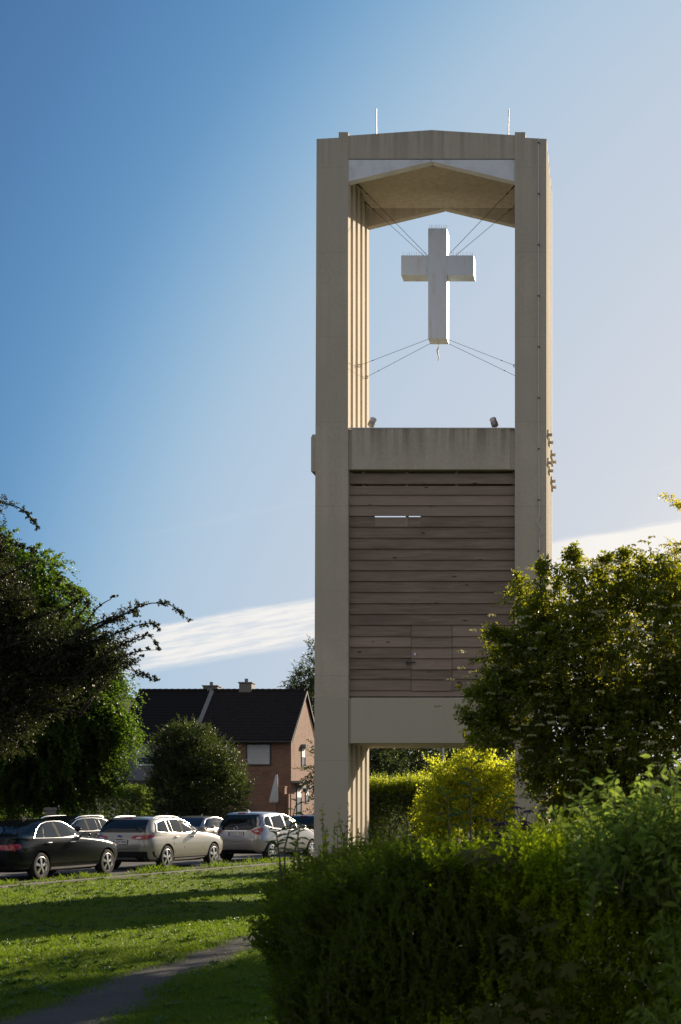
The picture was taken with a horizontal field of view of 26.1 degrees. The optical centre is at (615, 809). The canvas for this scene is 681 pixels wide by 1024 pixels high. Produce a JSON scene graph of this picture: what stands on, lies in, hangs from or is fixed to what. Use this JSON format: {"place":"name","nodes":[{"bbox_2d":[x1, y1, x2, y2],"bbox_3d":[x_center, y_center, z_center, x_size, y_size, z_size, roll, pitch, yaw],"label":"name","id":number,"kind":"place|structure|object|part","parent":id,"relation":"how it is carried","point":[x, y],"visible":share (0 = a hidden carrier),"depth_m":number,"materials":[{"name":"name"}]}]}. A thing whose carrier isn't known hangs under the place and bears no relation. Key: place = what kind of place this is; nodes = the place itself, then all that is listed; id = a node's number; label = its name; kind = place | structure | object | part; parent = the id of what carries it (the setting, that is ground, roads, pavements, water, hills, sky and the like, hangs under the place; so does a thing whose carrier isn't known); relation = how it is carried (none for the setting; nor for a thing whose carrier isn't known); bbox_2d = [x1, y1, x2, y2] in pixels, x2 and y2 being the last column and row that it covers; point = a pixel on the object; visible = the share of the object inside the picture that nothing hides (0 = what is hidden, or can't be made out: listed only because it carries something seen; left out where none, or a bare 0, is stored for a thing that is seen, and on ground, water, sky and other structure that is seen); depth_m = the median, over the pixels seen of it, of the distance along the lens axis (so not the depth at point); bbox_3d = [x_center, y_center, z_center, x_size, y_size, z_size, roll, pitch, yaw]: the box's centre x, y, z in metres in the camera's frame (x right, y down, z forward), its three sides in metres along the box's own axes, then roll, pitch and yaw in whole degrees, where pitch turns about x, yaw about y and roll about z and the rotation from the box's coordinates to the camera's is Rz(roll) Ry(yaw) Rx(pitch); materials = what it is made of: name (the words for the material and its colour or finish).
{"place":"outdoors","nodes":[
{"label":"outdoors","id":0,"kind":"place"},
{"bbox_2d":[44,808,56,815],"bbox_3d":[-19.706,0.822,49.500,0.331,1.756,0.331,0,0,0],"label":"gate post","id":1,"kind":"object","parent":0,"point":[50,811],"visible":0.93,"depth_m":49.37,"materials":[{"name":"grey concrete"}]},
{"bbox_2d":[70,695,133,816],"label":"white house","id":2,"kind":"structure","parent":0,"point":[129,705],"depth_m":104.00,"materials":[{"name":"grey paint"}]},
{"bbox_2d":[120,682,221,816],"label":"grey house","id":3,"kind":"structure","parent":0,"point":[163,707],"depth_m":86.94,"materials":[{"name":"black tile"}]},
{"bbox_2d":[136,743,163,765],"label":"window","id":4,"kind":"structure","parent":3,"relation":"in","point":[141,758],"depth_m":84.95,"materials":[{"name":"grey glass"}]},
{"bbox_2d":[135,786,166,815],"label":"window","id":5,"kind":"structure","parent":3,"relation":"in","point":[136,786],"depth_m":84.97,"materials":[{"name":"white paint"}]},
{"bbox_2d":[0,836,472,883],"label":"road","id":6,"kind":"structure","parent":0,"point":[123,867],"depth_m":41.02,"materials":[{"name":"grey asphalt"}]},
{"bbox_2d":[0,816,117,879],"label":"parked car","id":7,"kind":"object","parent":6,"relation":"on","point":[36,848],"visible":1,"depth_m":34.38,"materials":[{"name":"black paint"}]},
{"bbox_3d":[-14.627,0.463,33.970,1.242,0.291,0.797,0,0,12],"label":"rear window","id":8,"kind":"part","parent":7,"relation":"part of","materials":[{"name":"black glass"}]},
{"bbox_3d":[-13.794,0.543,33.999,0.131,0.295,0.523,0,0,0],"label":"side window","id":9,"kind":"part","parent":7,"relation":"part of","materials":[{"name":"grey glass"}]},
{"bbox_3d":[-13.765,0.506,34.405,0.213,0.371,0.560,0,0,12],"label":"side window","id":10,"kind":"part","parent":7,"relation":"part of","materials":[{"name":"grey glass"}]},
{"bbox_3d":[-13.594,0.503,35.225,0.218,0.376,0.936,0,0,12],"label":"side window","id":11,"kind":"part","parent":7,"relation":"part of","materials":[{"name":"grey glass"}]},
{"bbox_2d":[40,815,107,837],"bbox_3d":[-17.245,0.939,43.777,2.258,1.498,4.632,0,0,12],"label":"parked car","id":12,"kind":"object","parent":6,"relation":"on","point":[93,825],"visible":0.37,"depth_m":44.05,"materials":[{"name":"black paint"}]},
{"bbox_3d":[-16.493,0.493,43.521,0.174,0.364,0.841,0,0,12],"label":"side window","id":13,"kind":"part","parent":12,"relation":"part of","materials":[{"name":"grey glass"}]},
{"bbox_3d":[-16.336,0.488,44.270,0.178,0.374,0.470,0,0,12],"label":"side window","id":14,"kind":"part","parent":12,"relation":"part of","materials":[{"name":"grey glass"}]},
{"bbox_3d":[-16.263,0.486,44.612,0.175,0.369,0.170,0,0,12],"label":"side window","id":15,"kind":"part","parent":12,"relation":"part of","materials":[{"name":"grey glass"}]},
{"bbox_3d":[-16.177,0.486,45.009,0.164,0.349,0.541,0,0,12],"label":"side window","id":16,"kind":"part","parent":12,"relation":"part of","materials":[{"name":"grey glass"}]},
{"bbox_2d":[97,816,222,868],"bbox_3d":[-13.199,0.937,41.314,2.258,1.502,4.652,0,0,12],"label":"parked car","id":17,"kind":"object","parent":6,"relation":"on","point":[166,840],"visible":0.86,"depth_m":39.66,"materials":[{"name":"silver metal"}]},
{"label":"rear window","id":18,"kind":"part","parent":17,"relation":"part of","materials":[{"name":"black glass"}]},
{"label":"side window","id":19,"kind":"part","parent":17,"relation":"part of","materials":[{"name":"grey glass"}]},
{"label":"side window","id":20,"kind":"part","parent":17,"relation":"part of","materials":[{"name":"grey glass"}]},
{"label":"side window","id":21,"kind":"part","parent":17,"relation":"part of","materials":[{"name":"grey glass"}]},
{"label":"side window","id":22,"kind":"part","parent":17,"relation":"part of","materials":[{"name":"grey glass"}]},
{"bbox_2d":[178,814,221,834],"bbox_3d":[-15.508,0.933,51.947,2.232,1.511,4.713,0,0,12],"label":"parked car","id":23,"kind":"object","parent":6,"relation":"on","point":[210,824],"visible":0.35,"depth_m":51.73,"materials":[{"name":"silver metal"}]},
{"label":"side window","id":24,"kind":"part","parent":23,"relation":"part of","materials":[{"name":"grey glass"}]},
{"bbox_2d":[217,809,313,859],"bbox_3d":[-11.644,0.848,47.737,2.292,1.681,4.263,0,0,16],"label":"parked car","id":25,"kind":"object","parent":6,"relation":"on","point":[247,832],"visible":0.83,"depth_m":45.94,"materials":[{"name":"silver metal"}]},
{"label":"rear window","id":26,"kind":"part","parent":25,"relation":"part of","materials":[{"name":"black glass"}]},
{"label":"side window","id":27,"kind":"part","parent":25,"relation":"part of","materials":[{"name":"black glass"}]},
{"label":"side window","id":28,"kind":"part","parent":25,"relation":"part of","materials":[{"name":"grey glass"}]},
{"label":"side window","id":29,"kind":"part","parent":25,"relation":"part of","materials":[{"name":"black glass"}]},
{"bbox_2d":[287,814,313,853],"bbox_3d":[-11.143,0.943,54.267,2.258,1.491,4.632,0,0,12],"label":"parked car","id":30,"kind":"object","parent":6,"relation":"on","point":[307,820],"visible":0.16,"depth_m":52.30,"materials":[{"name":"black paint"}]},
{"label":"rear window","id":31,"kind":"part","parent":30,"relation":"part of","materials":[{"name":"black glass"}]},
{"bbox_2d":[291,739,419,829],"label":"dark tree","id":32,"kind":"object","parent":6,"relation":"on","point":[382,760],"visible":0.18,"depth_m":65.19,"materials":[{"name":"green plant"}]},
{"bbox_2d":[370,748,450,842],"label":"dark tree","id":33,"kind":"object","parent":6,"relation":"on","point":[418,753],"visible":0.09,"depth_m":68.75,"materials":[{"name":"green plant"}]},
{"bbox_2d":[197,679,313,818],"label":"brick house","id":34,"kind":"structure","parent":0,"point":[271,731],"depth_m":86.11,"materials":[{"name":"tile"}]},
{"bbox_2d":[246,743,270,765],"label":"window","id":35,"kind":"structure","parent":34,"relation":"in","point":[254,762],"depth_m":84.95,"materials":[{"name":"grey"}]},
{"bbox_2d":[296,785,305,814],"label":"window","id":36,"kind":"structure","parent":34,"relation":"in","point":[299,799],"depth_m":86.88,"materials":[{"name":"grey glass"}]},
{"bbox_2d":[301,744,309,766],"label":"window","id":37,"kind":"structure","parent":34,"relation":"in","point":[303,746],"depth_m":88.01,"materials":[{"name":"grey glass"}]},
{"bbox_2d":[305,785,312,802],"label":"window","id":38,"kind":"structure","parent":34,"relation":"in","point":[307,787],"depth_m":89.14,"materials":[{"name":"grey glass"}]},
{"bbox_2d":[0,813,659,1023],"bbox_3d":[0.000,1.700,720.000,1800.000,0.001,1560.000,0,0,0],"label":"lawn","id":39,"kind":"structure","parent":0,"point":[233,869],"depth_m":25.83,"materials":[{"name":"plant"}]},
{"bbox_2d":[0,521,154,820],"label":"hornbeam tree","id":40,"kind":"object","parent":39,"relation":"on","point":[69,768],"visible":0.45,"depth_m":51.11,"materials":[{"name":"green plant"}]},
{"bbox_2d":[0,782,154,820],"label":"clipped hedge","id":41,"kind":"object","parent":39,"relation":"on","point":[135,798],"visible":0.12,"depth_m":62.10,"materials":[{"name":"green plant"}]},
{"bbox_2d":[0,494,192,764],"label":"hawthorn tree","id":42,"kind":"object","parent":39,"relation":"on","point":[85,655],"visible":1,"depth_m":44.02,"materials":[{"name":"green plant"}]},
{"bbox_2d":[0,933,257,1023],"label":"footpath","id":43,"kind":"structure","parent":39,"relation":"on","point":[115,994],"depth_m":12.96,"materials":[{"name":"grey asphalt"}]},
{"bbox_2d":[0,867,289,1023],"bbox_3d":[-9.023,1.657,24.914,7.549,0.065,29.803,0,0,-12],"label":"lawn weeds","id":44,"kind":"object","parent":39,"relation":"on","point":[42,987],"visible":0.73,"depth_m":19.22,"materials":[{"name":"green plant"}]},
{"bbox_2d":[0,855,307,885],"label":"verge weeds","id":45,"kind":"object","parent":39,"relation":"on","point":[142,871],"visible":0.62,"depth_m":37.84,"materials":[{"name":"green plant"}]},
{"bbox_2d":[0,860,310,887],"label":"kerb","id":46,"kind":"structure","parent":39,"relation":"on","point":[87,879],"depth_m":36.23,"materials":[{"name":"grey concrete"}]},
{"bbox_2d":[131,713,257,817],"bbox_3d":[-16.776,-1.076,57.067,4.927,5.589,4.582,0,0,0],"label":"round bush","id":47,"kind":"object","parent":39,"relation":"on","point":[210,770],"visible":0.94,"depth_m":56.20,"materials":[{"name":"green plant"}]},
{"bbox_2d":[269,772,277,811],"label":"parasol","id":48,"kind":"object","parent":39,"relation":"on","point":[274,795],"visible":0.81,"depth_m":82.50,"materials":[{"name":"grey fabric"}]},
{"bbox_2d":[278,786,289,816],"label":"garden wall","id":49,"kind":"structure","parent":39,"relation":"on","point":[283,801],"depth_m":82.90,"materials":[{"name":"red brick"}]},
{"bbox_2d":[266,798,311,996],"bbox_3d":[-2.170,0.814,9.395,0.312,1.772,0.118,0,0,0],"label":"tall weed","id":50,"kind":"object","parent":39,"relation":"on","point":[286,839],"visible":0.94,"depth_m":9.40,"materials":[{"name":"green plant"}]},
{"bbox_2d":[277,635,314,715],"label":"oak tree","id":51,"kind":"object","parent":39,"relation":"on","point":[309,680],"visible":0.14,"depth_m":109.25,"materials":[{"name":"green plant"}]},
{"bbox_2d":[238,802,576,1023],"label":"barberry hedge","id":52,"kind":"object","parent":39,"relation":"on","point":[343,944],"visible":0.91,"depth_m":7.53,"materials":[{"name":"green plant"}]},
{"bbox_2d":[369,768,461,850],"bbox_3d":[-6.139,0.494,41.283,3.522,3.519,2.487,0,0,0],"label":"clipped hedge","id":53,"kind":"object","parent":39,"relation":"on","point":[391,792],"visible":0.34,"depth_m":40.56,"materials":[{"name":"green plant"}]},
{"bbox_2d":[311,108,555,857],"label":"bell tower","id":54,"kind":"structure","parent":39,"relation":"on","point":[403,606],"depth_m":31.03,"materials":[{"name":"concrete"}]},
{"bbox_2d":[367,417,376,426],"bbox_3d":[-5.375,-8.489,31.356,0.158,0.343,0.216,0,0,44],"label":"floodlight","id":55,"kind":"object","parent":54,"relation":"on","point":[372,421],"visible":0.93,"depth_m":31.30,"materials":[{"name":"silver metal"}]},
{"bbox_2d":[406,625,451,690],"bbox_3d":[-4.093,-3.321,31.128,1.005,1.451,0.087,0,0,0],"label":"hatch door","id":56,"kind":"structure","parent":54,"relation":"in","point":[431,645],"depth_m":31.14,"materials":[{"name":"brown wood"}]},
{"bbox_2d":[356,184,514,378],"bbox_3d":[-4.019,-12.037,32.447,3.651,4.184,1.017,0,0,0],"label":"hanging cross","id":57,"kind":"object","parent":54,"relation":"hanging from","point":[438,267],"visible":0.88,"depth_m":32.13,"materials":[{"name":"white metal"}]},
{"bbox_2d":[490,417,497,426],"bbox_3d":[-2.683,-8.489,31.356,0.158,0.343,0.216,0,0,-44],"label":"floodlight","id":58,"kind":"object","parent":54,"relation":"on","point":[493,421],"visible":0.88,"depth_m":31.30,"materials":[{"name":"silver metal"}]},
{"bbox_2d":[421,748,514,836],"bbox_3d":[-6.047,-1.582,64.118,5.571,6.625,5.825,0,0,-43],"label":"dark tree","id":59,"kind":"object","parent":39,"relation":"on","point":[456,749],"visible":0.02,"depth_m":63.38,"materials":[{"name":"green plant"}]},
{"bbox_2d":[434,757,517,990],"bbox_3d":[-0.921,0.676,9.408,0.561,2.047,0.117,0,0,2],"label":"tall weed","id":60,"kind":"object","parent":39,"relation":"on","point":[470,797],"visible":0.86,"depth_m":9.40,"materials":[{"name":"green plant"}]},
{"bbox_2d":[400,748,560,848],"bbox_3d":[-3.388,-0.289,38.553,4.815,3.983,2.731,0,0,0],"label":"golden bush","id":61,"kind":"object","parent":39,"relation":"on","point":[492,778],"visible":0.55,"depth_m":38.06,"materials":[{"name":"yellow plant"}]},
{"bbox_2d":[452,841,521,994],"bbox_3d":[-0.603,0.932,7.486,0.340,1.536,0.522,0,0,32],"label":"maple seedling","id":62,"kind":"object","parent":39,"relation":"on","point":[483,850],"visible":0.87,"depth_m":7.34,"materials":[{"name":"green plant"}]},
{"bbox_2d":[467,998,525,1023],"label":"maple seedling","id":63,"kind":"object","parent":39,"relation":"on","point":[492,1017],"visible":0.98,"depth_m":7.09,"materials":[{"name":"green plant"}]},
{"bbox_2d":[484,818,512,840],"bbox_3d":[-0.745,0.878,8.919,0.198,1.644,0.120,0,0,-21],"label":"columbine","id":64,"kind":"object","parent":39,"relation":"on","point":[498,823],"visible":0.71,"depth_m":8.90,"materials":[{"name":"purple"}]},
{"bbox_2d":[509,806,534,1010],"bbox_3d":[-0.582,0.839,8.865,0.177,1.722,0.112,0,0,-12],"label":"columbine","id":65,"kind":"object","parent":39,"relation":"on","point":[524,812],"visible":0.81,"depth_m":8.86,"materials":[{"name":"plant"}]},
{"bbox_2d":[394,804,680,1023],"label":"box shrub","id":66,"kind":"object","parent":39,"relation":"on","point":[544,877],"visible":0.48,"depth_m":7.40,"materials":[{"name":"green plant"}]},
{"bbox_2d":[497,906,583,1023],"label":"maple seedling","id":67,"kind":"object","parent":39,"relation":"on","point":[511,944],"visible":0.97,"depth_m":7.13,"materials":[{"name":"green plant"}]},
{"bbox_2d":[435,535,680,915],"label":"dogwood shrub","id":68,"kind":"object","parent":39,"relation":"on","point":[636,705],"visible":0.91,"depth_m":19.83,"materials":[{"name":"green plant"}]},
{"bbox_2d":[542,752,680,1023],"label":"forsythia shrub","id":69,"kind":"object","parent":39,"relation":"on","point":[636,841],"visible":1,"depth_m":6.92,"materials":[{"name":"green plant"}]},
{"bbox_2d":[543,492,680,760],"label":"golden plum","id":70,"kind":"object","parent":39,"relation":"on","point":[677,503],"visible":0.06,"depth_m":26.70,"materials":[{"name":"yellow plant"}]},
{"bbox_2d":[0,0,680,810],"label":"sky","id":71,"kind":"structure","parent":0,"point":[158,157],"materials":[{"name":"blue"}]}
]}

